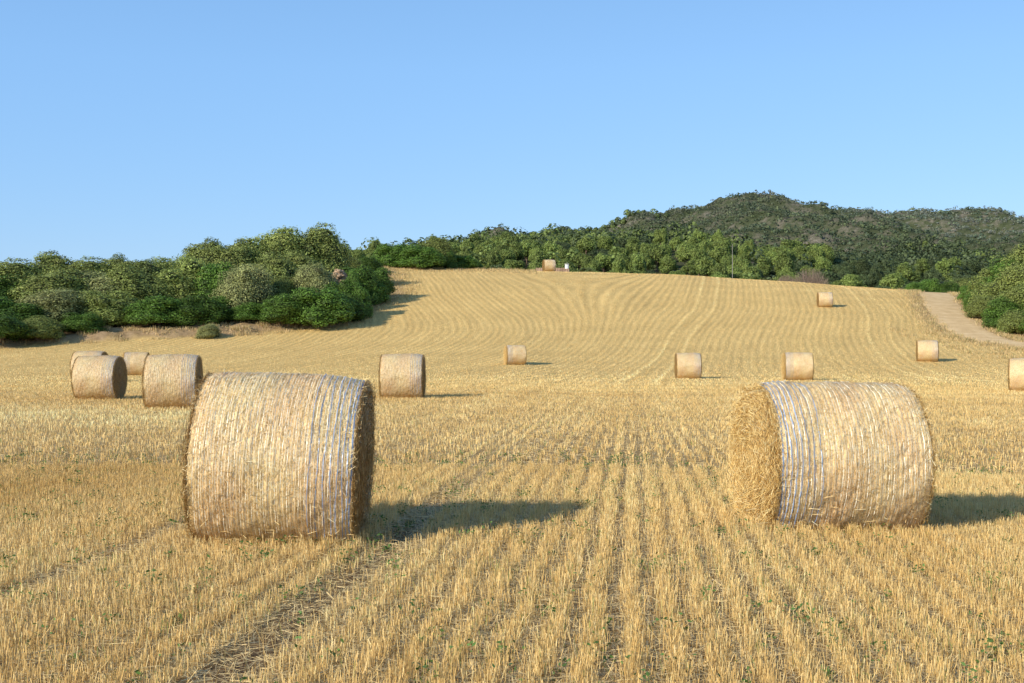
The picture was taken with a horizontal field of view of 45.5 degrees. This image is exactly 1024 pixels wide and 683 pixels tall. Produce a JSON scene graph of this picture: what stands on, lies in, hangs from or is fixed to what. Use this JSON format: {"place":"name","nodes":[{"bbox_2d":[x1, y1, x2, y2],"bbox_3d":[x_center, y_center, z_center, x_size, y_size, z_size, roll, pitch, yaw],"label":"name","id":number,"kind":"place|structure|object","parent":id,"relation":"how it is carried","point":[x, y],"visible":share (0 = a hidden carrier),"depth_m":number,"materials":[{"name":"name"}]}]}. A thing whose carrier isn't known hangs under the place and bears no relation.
{"place":"outdoors","nodes":[
{"label":"outdoors","id":0,"kind":"place"},
{"bbox_2d":[0,268,1023,682],"bbox_3d":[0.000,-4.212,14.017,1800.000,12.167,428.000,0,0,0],"label":"ground","id":1,"kind":"structure","parent":0,"point":[488,308],"depth_m":90.05,"materials":[{"name":"plant"}]},
{"bbox_2d":[0,274,36,303],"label":"lentisk bush","id":2,"kind":"object","parent":1,"relation":"on","point":[6,285],"visible":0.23,"depth_m":104.60,"materials":[{"name":"green plant"}]},
{"bbox_2d":[0,315,37,341],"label":"lentisk bush","id":3,"kind":"object","parent":1,"relation":"on","point":[10,327],"visible":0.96,"depth_m":92.62,"materials":[{"name":"green plant"}]},
{"bbox_2d":[0,257,42,283],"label":"wild olive tree","id":4,"kind":"object","parent":1,"relation":"on","point":[17,269],"visible":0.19,"depth_m":109.09,"materials":[{"name":"green plant"}]},
{"bbox_2d":[0,300,46,320],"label":"lentisk bush","id":5,"kind":"object","parent":1,"relation":"on","point":[21,311],"visible":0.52,"depth_m":96.94,"materials":[{"name":"green plant"}]},
{"bbox_2d":[19,315,66,340],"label":"wild olive tree","id":6,"kind":"object","parent":1,"relation":"on","point":[46,327],"visible":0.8,"depth_m":94.67,"materials":[{"name":"green plant"}]},
{"bbox_2d":[4,265,97,302],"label":"wild olive tree","id":7,"kind":"object","parent":1,"relation":"on","point":[63,278],"visible":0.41,"depth_m":103.47,"materials":[{"name":"green plant"}]},
{"bbox_2d":[28,249,77,276],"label":"wild olive tree","id":8,"kind":"object","parent":1,"relation":"on","point":[47,262],"visible":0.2,"depth_m":111.41,"materials":[{"name":"green plant"}]},
{"bbox_2d":[14,287,92,322],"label":"olive shrub","id":9,"kind":"object","parent":1,"relation":"on","point":[57,303],"visible":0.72,"depth_m":98.96,"materials":[{"name":"green plant"}]},
{"bbox_2d":[57,311,108,334],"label":"lentisk bush","id":10,"kind":"object","parent":1,"relation":"on","point":[73,322],"visible":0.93,"depth_m":97.76,"materials":[{"name":"green plant"}]},
{"bbox_2d":[69,351,107,374],"bbox_3d":[-20.065,1.212,57.984,1.636,1.587,1.605,0,0,0],"label":"hay bale","id":11,"kind":"object","parent":1,"relation":"on","point":[81,353],"visible":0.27,"depth_m":57.57,"materials":[{"name":"plant"}]},
{"bbox_2d":[66,255,111,274],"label":"wild olive tree","id":12,"kind":"object","parent":1,"relation":"on","point":[87,265],"visible":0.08,"depth_m":111.35,"materials":[{"name":"green plant"}]},
{"bbox_2d":[70,355,128,399],"bbox_3d":[-12.851,1.139,37.986,1.505,1.460,1.476,0,0,1],"label":"hay bale","id":13,"kind":"object","parent":1,"relation":"on","point":[99,376],"visible":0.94,"depth_m":37.44,"materials":[{"name":"plant"}]},
{"bbox_2d":[77,270,124,293],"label":"olive shrub","id":14,"kind":"object","parent":1,"relation":"on","point":[100,280],"visible":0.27,"depth_m":105.29,"materials":[{"name":"green plant"}]},
{"bbox_2d":[76,290,136,326],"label":"wild olive tree","id":15,"kind":"object","parent":1,"relation":"on","point":[109,308],"visible":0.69,"depth_m":101.15,"materials":[{"name":"green plant"}]},
{"bbox_2d":[93,252,132,273],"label":"wild olive tree","id":16,"kind":"object","parent":1,"relation":"on","point":[109,263],"visible":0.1,"depth_m":112.77,"materials":[{"name":"green plant"}]},
{"bbox_2d":[122,352,149,374],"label":"hay bale","id":17,"kind":"object","parent":1,"relation":"on","point":[134,361],"visible":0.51,"depth_m":69.43,"materials":[{"name":"plant"}]},
{"bbox_2d":[104,264,175,302],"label":"wild olive tree","id":18,"kind":"object","parent":1,"relation":"on","point":[137,285],"visible":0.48,"depth_m":106.15,"materials":[{"name":"green plant"}]},
{"bbox_2d":[120,259,164,277],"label":"wild olive tree","id":19,"kind":"object","parent":1,"relation":"on","point":[146,265],"visible":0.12,"depth_m":112.17,"materials":[{"name":"green plant"}]},
{"bbox_2d":[123,295,192,325],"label":"lentisk bush","id":20,"kind":"object","parent":1,"relation":"on","point":[155,309],"visible":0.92,"depth_m":100.36,"materials":[{"name":"green plant"}]},
{"bbox_2d":[145,268,197,298],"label":"wild olive tree","id":21,"kind":"object","parent":1,"relation":"on","point":[180,290],"visible":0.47,"depth_m":108.26,"materials":[{"name":"green plant"}]},
{"bbox_2d":[140,354,204,408],"bbox_3d":[-8.892,1.067,31.984,1.563,1.516,1.533,0,0,-7],"label":"hay bale","id":22,"kind":"object","parent":1,"relation":"on","point":[166,382],"visible":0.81,"depth_m":31.38,"materials":[{"name":"plant"}]},
{"bbox_2d":[150,255,196,277],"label":"wild olive tree","id":23,"kind":"object","parent":1,"relation":"on","point":[169,262],"visible":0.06,"depth_m":115.57,"materials":[{"name":"green plant"}]},
{"bbox_2d":[156,258,211,294],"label":"wild olive tree","id":24,"kind":"object","parent":1,"relation":"on","point":[190,268],"visible":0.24,"depth_m":110.26,"materials":[{"name":"green plant"}]},
{"bbox_2d":[163,294,230,326],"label":"lentisk bush","id":25,"kind":"object","parent":1,"relation":"on","point":[209,309],"visible":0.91,"depth_m":101.67,"materials":[{"name":"green plant"}]},
{"bbox_2d":[170,236,227,263],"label":"wild olive tree","id":26,"kind":"object","parent":1,"relation":"on","point":[204,251],"visible":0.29,"depth_m":120.03,"materials":[{"name":"green plant"}]},
{"bbox_2d":[194,323,221,338],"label":"olive shrub","id":27,"kind":"object","parent":1,"relation":"on","point":[209,331],"visible":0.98,"depth_m":97.95,"materials":[{"name":"green plant"}]},
{"bbox_2d":[189,260,234,299],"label":"lentisk bush","id":28,"kind":"object","parent":1,"relation":"on","point":[210,272],"visible":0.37,"depth_m":109.26,"materials":[{"name":"green plant"}]},
{"bbox_2d":[210,238,261,269],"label":"wild olive tree","id":29,"kind":"object","parent":1,"relation":"on","point":[236,256],"visible":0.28,"depth_m":118.70,"materials":[{"name":"green plant"}]},
{"bbox_2d":[208,262,276,320],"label":"olive shrub","id":30,"kind":"object","parent":1,"relation":"on","point":[248,283],"visible":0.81,"depth_m":105.79,"materials":[{"name":"green plant"}]},
{"bbox_2d":[226,302,269,321],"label":"lentisk bush","id":31,"kind":"object","parent":1,"relation":"on","point":[249,311],"visible":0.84,"depth_m":103.29,"materials":[{"name":"green plant"}]},
{"bbox_2d":[230,235,285,261],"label":"wild olive tree","id":32,"kind":"object","parent":1,"relation":"on","point":[259,248],"visible":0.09,"depth_m":120.84,"materials":[{"name":"green plant"}]},
{"bbox_2d":[249,250,299,287],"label":"wild olive tree","id":33,"kind":"object","parent":1,"relation":"on","point":[275,265],"visible":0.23,"depth_m":112.40,"materials":[{"name":"green plant"}]},
{"bbox_2d":[177,370,379,544],"bbox_3d":[-1.790,0.931,9.537,1.461,1.417,1.433,3,0,-1],"label":"hay bale","id":34,"kind":"object","parent":1,"relation":"on","point":[273,455],"visible":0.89,"depth_m":8.96,"materials":[{"name":"plant"}]},
{"bbox_2d":[267,275,293,298],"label":"bush","id":35,"kind":"object","parent":1,"relation":"on","point":[282,286],"visible":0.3,"depth_m":109.20,"materials":[{"name":"green plant"}]},
{"bbox_2d":[256,293,315,322],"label":"lentisk bush","id":36,"kind":"object","parent":1,"relation":"on","point":[281,307],"visible":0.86,"depth_m":102.24,"materials":[{"name":"green plant"}]},
{"bbox_2d":[255,225,327,270],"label":"wild olive tree","id":37,"kind":"object","parent":1,"relation":"on","point":[288,239],"visible":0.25,"depth_m":122.62,"materials":[{"name":"green plant"}]},
{"bbox_2d":[280,248,327,274],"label":"wild olive tree","id":38,"kind":"object","parent":1,"relation":"on","point":[299,258],"visible":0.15,"depth_m":115.73,"materials":[{"name":"green plant"}]},
{"bbox_2d":[291,262,338,293],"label":"olive shrub","id":39,"kind":"object","parent":1,"relation":"on","point":[313,276],"visible":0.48,"depth_m":109.95,"materials":[{"name":"green plant"}]},
{"bbox_2d":[279,286,356,327],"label":"lentisk bush","id":40,"kind":"object","parent":1,"relation":"on","point":[332,306],"visible":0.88,"depth_m":102.77,"materials":[{"name":"green plant"}]},
{"bbox_2d":[298,222,352,274],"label":"wild olive tree","id":41,"kind":"object","parent":1,"relation":"on","point":[335,254],"visible":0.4,"depth_m":124.21,"materials":[{"name":"green plant"}]},
{"bbox_2d":[338,277,362,294],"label":"lentisk bush","id":42,"kind":"object","parent":1,"relation":"on","point":[347,288],"visible":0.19,"depth_m":109.57,"materials":[{"name":"green plant"}]},
{"bbox_2d":[335,292,369,321],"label":"lentisk bush","id":43,"kind":"object","parent":1,"relation":"on","point":[361,313],"visible":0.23,"depth_m":106.98,"materials":[{"name":"green plant"}]},
{"bbox_2d":[340,264,383,305],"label":"lentisk bush","id":44,"kind":"object","parent":1,"relation":"on","point":[367,278],"visible":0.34,"depth_m":116.05,"materials":[{"name":"green plant"}]},
{"bbox_2d":[351,286,373,317],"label":"lentisk bush","id":45,"kind":"object","parent":1,"relation":"on","point":[363,293],"visible":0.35,"depth_m":109.48,"materials":[{"name":"green plant"}]},
{"bbox_2d":[359,255,383,270],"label":"lentisk bush","id":46,"kind":"object","parent":1,"relation":"on","point":[373,263],"visible":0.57,"depth_m":138.98,"materials":[{"name":"green plant"}]},
{"bbox_2d":[364,265,394,295],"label":"lentisk bush","id":47,"kind":"object","parent":1,"relation":"on","point":[383,277],"visible":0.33,"depth_m":119.14,"materials":[{"name":"green plant"}]},
{"bbox_2d":[368,281,391,303],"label":"lentisk bush","id":48,"kind":"object","parent":1,"relation":"on","point":[383,293],"visible":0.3,"depth_m":117.13,"materials":[{"name":"green plant"}]},
{"bbox_2d":[372,243,407,267],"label":"lentisk bush","id":49,"kind":"object","parent":1,"relation":"on","point":[386,254],"visible":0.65,"depth_m":148.55,"materials":[{"name":"green plant"}]},
{"bbox_2d":[376,353,426,398],"bbox_3d":[-3.473,1.120,38.585,1.563,1.517,1.533,0,0,0],"label":"hay bale","id":50,"kind":"object","parent":1,"relation":"on","point":[402,375],"visible":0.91,"depth_m":37.98,"materials":[{"name":"plant"}]},
{"bbox_2d":[391,246,447,268],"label":"lentisk bush","id":51,"kind":"object","parent":1,"relation":"on","point":[427,257],"visible":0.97,"depth_m":147.36,"materials":[{"name":"green plant"}]},
{"bbox_2d":[421,236,454,267],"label":"wild olive tree","id":52,"kind":"object","parent":1,"relation":"on","point":[442,245],"visible":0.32,"depth_m":151.77,"materials":[{"name":"green plant"}]},
{"bbox_2d":[440,250,457,268],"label":"lentisk bush","id":53,"kind":"object","parent":1,"relation":"on","point":[450,263],"visible":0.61,"depth_m":151.35,"materials":[{"name":"green plant"}]},
{"bbox_2d":[454,255,479,268],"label":"lentisk bush","id":54,"kind":"object","parent":1,"relation":"on","point":[467,261],"visible":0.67,"depth_m":153.78,"materials":[{"name":"green plant"}]},
{"bbox_2d":[0,268,1022,403],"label":"stubble","id":55,"kind":"object","parent":1,"relation":"on","point":[641,376],"visible":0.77,"depth_m":89.05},
{"bbox_2d":[0,377,1023,682],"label":"stubble","id":56,"kind":"object","parent":1,"relation":"on","point":[438,579],"visible":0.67,"depth_m":8.52,"materials":[{"name":"plant"}]},
{"bbox_2d":[0,447,1023,682],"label":"weeds","id":57,"kind":"object","parent":1,"relation":"on","point":[607,622],"visible":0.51,"depth_m":8.28,"materials":[{"name":"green plant"}]},
{"bbox_2d":[0,265,1023,358],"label":"dry grass","id":58,"kind":"structure","parent":1,"relation":"on","point":[1004,347],"depth_m":104.20,"materials":[{"name":"plant"}]},
{"bbox_2d":[0,389,1023,682],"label":"loose straw","id":59,"kind":"object","parent":1,"relation":"on","point":[482,595],"visible":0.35,"depth_m":7.67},
{"bbox_2d":[503,345,526,364],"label":"hay bale","id":60,"kind":"object","parent":1,"relation":"on","point":[514,354],"visible":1,"depth_m":80.46,"materials":[{"name":"plant"}]},
{"bbox_2d":[674,352,702,378],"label":"hay bale","id":61,"kind":"object","parent":1,"relation":"on","point":[688,365],"visible":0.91,"depth_m":65.39,"materials":[{"name":"plant"}]},
{"bbox_2d":[780,352,813,379],"bbox_3d":[14.906,1.327,64.005,1.879,1.577,1.628,0,0,8],"label":"hay bale","id":62,"kind":"object","parent":1,"relation":"on","point":[797,365],"visible":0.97,"depth_m":63.39,"materials":[{"name":"plant"}]},
{"bbox_2d":[794,267,829,284],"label":"bare shrub","id":63,"kind":"object","parent":1,"relation":"on","point":[811,279],"visible":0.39,"depth_m":175.51,"materials":[{"name":"brown plant"}]},
{"bbox_2d":[816,292,833,306],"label":"hay bale","id":64,"kind":"object","parent":1,"relation":"on","point":[824,299],"visible":1,"depth_m":121.40,"materials":[{"name":"plant"}]},
{"bbox_2d":[712,378,940,533],"bbox_3d":[2.704,1.064,10.781,1.759,1.476,1.524,0,0,-5],"label":"hay bale","id":65,"kind":"object","parent":1,"relation":"on","point":[842,454],"visible":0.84,"depth_m":10.21,"materials":[{"name":"plant"}]},
{"bbox_2d":[915,340,939,360],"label":"hay bale","id":66,"kind":"object","parent":1,"relation":"on","point":[927,350],"visible":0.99,"depth_m":85.41,"materials":[{"name":"plant"}]},
{"bbox_2d":[919,278,941,291],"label":"lentisk bush","id":67,"kind":"object","parent":1,"relation":"on","point":[931,285],"visible":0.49,"depth_m":177.75,"materials":[{"name":"green plant"}]},
{"bbox_2d":[963,296,993,317],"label":"wild olive tree","id":68,"kind":"object","parent":1,"relation":"on","point":[978,305],"visible":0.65,"depth_m":116.39,"materials":[{"name":"green plant"}]},
{"bbox_2d":[963,267,995,293],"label":"wild olive tree","id":69,"kind":"object","parent":1,"relation":"on","point":[982,274],"visible":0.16,"depth_m":129.60,"materials":[{"name":"green plant"}]},
{"bbox_2d":[964,279,999,311],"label":"wild olive tree","id":70,"kind":"object","parent":1,"relation":"on","point":[982,291],"visible":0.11,"depth_m":120.99,"materials":[{"name":"green plant"}]},
{"bbox_2d":[974,255,1021,287],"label":"lentisk bush","id":71,"kind":"object","parent":1,"relation":"on","point":[995,266],"visible":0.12,"depth_m":128.06,"materials":[{"name":"green plant"}]},
{"bbox_2d":[980,295,1022,328],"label":"lentisk bush","id":72,"kind":"object","parent":1,"relation":"on","point":[994,311],"visible":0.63,"depth_m":109.58,"materials":[{"name":"green plant"}]},
{"bbox_2d":[983,261,1023,298],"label":"wild olive tree","id":73,"kind":"object","parent":1,"relation":"on","point":[1013,276],"visible":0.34,"depth_m":117.14,"materials":[{"name":"green plant"}]},
{"bbox_2d":[988,283,1023,311],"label":"wild olive tree","id":74,"kind":"object","parent":1,"relation":"on","point":[1016,294],"visible":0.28,"depth_m":110.16,"materials":[{"name":"green plant"}]},
{"bbox_2d":[995,243,1023,275],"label":"wild olive tree","id":75,"kind":"object","parent":1,"relation":"on","point":[1018,253],"visible":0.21,"depth_m":126.36,"materials":[{"name":"green plant"}]},
{"bbox_2d":[996,309,1023,333],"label":"wild olive tree","id":76,"kind":"object","parent":1,"relation":"on","point":[1010,322],"visible":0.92,"depth_m":105.72,"materials":[{"name":"green plant"}]},
{"bbox_2d":[1007,358,1023,390],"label":"hay bale","id":77,"kind":"object","parent":1,"relation":"on","point":[1015,367],"visible":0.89,"depth_m":48.13,"materials":[{"name":"plant"}]},
{"bbox_2d":[0,0,1023,266],"label":"sky","id":78,"kind":"structure","parent":0,"point":[139,130],"materials":[{"name":"blue"}]},
{"bbox_2d":[478,192,1023,278],"bbox_3d":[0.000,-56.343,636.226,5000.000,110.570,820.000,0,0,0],"label":"hill","id":79,"kind":"structure","parent":0,"point":[812,237],"depth_m":702.55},
{"bbox_2d":[485,248,501,268],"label":"pine tree","id":80,"kind":"object","parent":79,"relation":"on","point":[493,257],"visible":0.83,"depth_m":322.27,"materials":[{"name":"green plant"}]},
{"bbox_2d":[509,241,524,260],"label":"pine tree","id":81,"kind":"object","parent":79,"relation":"on","point":[517,249],"visible":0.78,"depth_m":339.52,"materials":[{"name":"green plant"}]},
{"bbox_2d":[542,240,562,259],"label":"pine tree","id":82,"kind":"object","parent":79,"relation":"on","point":[548,246],"visible":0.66,"depth_m":336.00,"materials":[{"name":"green plant"}]},
{"bbox_2d":[575,235,596,253],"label":"pine tree","id":83,"kind":"object","parent":79,"relation":"on","point":[584,245],"visible":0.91,"depth_m":353.29,"materials":[{"name":"green plant"}]},
{"bbox_2d":[594,253,612,271],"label":"pine tree","id":84,"kind":"object","parent":79,"relation":"on","point":[604,260],"visible":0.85,"depth_m":321.32,"materials":[{"name":"green plant"}]},
{"bbox_2d":[596,236,614,249],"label":"pine tree","id":85,"kind":"object","parent":79,"relation":"on","point":[605,243],"visible":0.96,"depth_m":364.99,"materials":[{"name":"green plant"}]},
{"bbox_2d":[612,256,626,272],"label":"pine tree","id":86,"kind":"object","parent":79,"relation":"on","point":[619,265],"visible":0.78,"depth_m":301.51,"materials":[{"name":"green plant"}]},
{"bbox_2d":[625,236,640,253],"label":"pine tree","id":87,"kind":"object","parent":79,"relation":"on","point":[632,245],"visible":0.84,"depth_m":342.03,"materials":[{"name":"green plant"}]},
{"bbox_2d":[627,251,646,272],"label":"pine tree","id":88,"kind":"object","parent":79,"relation":"on","point":[638,262],"visible":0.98,"depth_m":309.17,"materials":[{"name":"green plant"}]},
{"bbox_2d":[646,246,667,271],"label":"pine tree","id":89,"kind":"object","parent":79,"relation":"on","point":[656,254],"visible":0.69,"depth_m":320.17,"materials":[{"name":"green plant"}]},
{"bbox_2d":[653,227,668,244],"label":"pine tree","id":90,"kind":"object","parent":79,"relation":"on","point":[660,235],"visible":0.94,"depth_m":361.38,"materials":[{"name":"green plant"}]},
{"bbox_2d":[658,254,678,273],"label":"pine tree","id":91,"kind":"object","parent":79,"relation":"on","point":[669,263],"visible":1,"depth_m":311.00,"materials":[{"name":"green plant"}]},
{"bbox_2d":[342,190,1023,283],"bbox_3d":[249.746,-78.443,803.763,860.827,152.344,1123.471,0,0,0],"label":"forest","id":92,"kind":"object","parent":79,"relation":"on","point":[906,247],"visible":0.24,"depth_m":581.24,"materials":[{"name":"green plant"}]},
{"bbox_2d":[676,241,693,264],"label":"pine tree","id":93,"kind":"object","parent":79,"relation":"on","point":[684,252],"visible":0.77,"depth_m":327.46,"materials":[{"name":"green plant"}]},
{"bbox_2d":[695,255,717,276],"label":"pine tree","id":94,"kind":"object","parent":79,"relation":"on","point":[704,265],"visible":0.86,"depth_m":297.28,"materials":[{"name":"green plant"}]},
{"bbox_2d":[708,246,731,262],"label":"pine tree","id":95,"kind":"object","parent":79,"relation":"on","point":[716,253],"visible":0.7,"depth_m":323.66,"materials":[{"name":"green plant"}]},
{"bbox_2d":[755,256,772,275],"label":"pine tree","id":96,"kind":"object","parent":79,"relation":"on","point":[764,265],"visible":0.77,"depth_m":307.57,"materials":[{"name":"green plant"}]},
{"bbox_2d":[774,256,794,275],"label":"pine tree","id":97,"kind":"object","parent":79,"relation":"on","point":[782,263],"visible":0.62,"depth_m":306.43,"materials":[{"name":"green plant"}]},
{"bbox_2d":[815,256,832,271],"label":"pine tree","id":98,"kind":"object","parent":79,"relation":"on","point":[822,263],"visible":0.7,"depth_m":318.08,"materials":[{"name":"green plant"}]},
{"bbox_2d":[840,274,865,286],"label":"pine tree","id":99,"kind":"object","parent":79,"relation":"on","point":[849,280],"visible":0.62,"depth_m":281.45,"materials":[{"name":"green plant"}]},
{"bbox_2d":[854,257,870,274],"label":"oak tree","id":100,"kind":"object","parent":79,"relation":"on","point":[862,265],"visible":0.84,"depth_m":354.23,"materials":[{"name":"green plant"}]},
{"bbox_2d":[878,272,907,288],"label":"pine tree","id":101,"kind":"object","parent":79,"relation":"on","point":[895,281],"visible":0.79,"depth_m":287.25,"materials":[{"name":"green plant"}]},
{"bbox_2d":[895,263,921,281],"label":"pine tree","id":102,"kind":"object","parent":79,"relation":"on","point":[907,272],"visible":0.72,"depth_m":310.11,"materials":[{"name":"green plant"}]},
{"bbox_2d":[914,258,929,274],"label":"pine tree","id":103,"kind":"object","parent":79,"relation":"on","point":[922,264],"visible":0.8,"depth_m":336.85,"materials":[{"name":"green plant"}]},
{"bbox_2d":[935,258,955,275],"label":"pine tree","id":104,"kind":"object","parent":79,"relation":"on","point":[943,265],"visible":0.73,"depth_m":324.92,"materials":[{"name":"green plant"}]},
{"bbox_2d":[835,208,1023,244],"bbox_3d":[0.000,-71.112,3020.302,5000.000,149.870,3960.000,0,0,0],"label":"hill","id":105,"kind":"structure","parent":0,"point":[923,223],"depth_m":1263.21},
{"bbox_2d":[921,292,1023,347],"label":"dirt road","id":106,"kind":"structure","parent":0,"point":[945,308],"depth_m":114.91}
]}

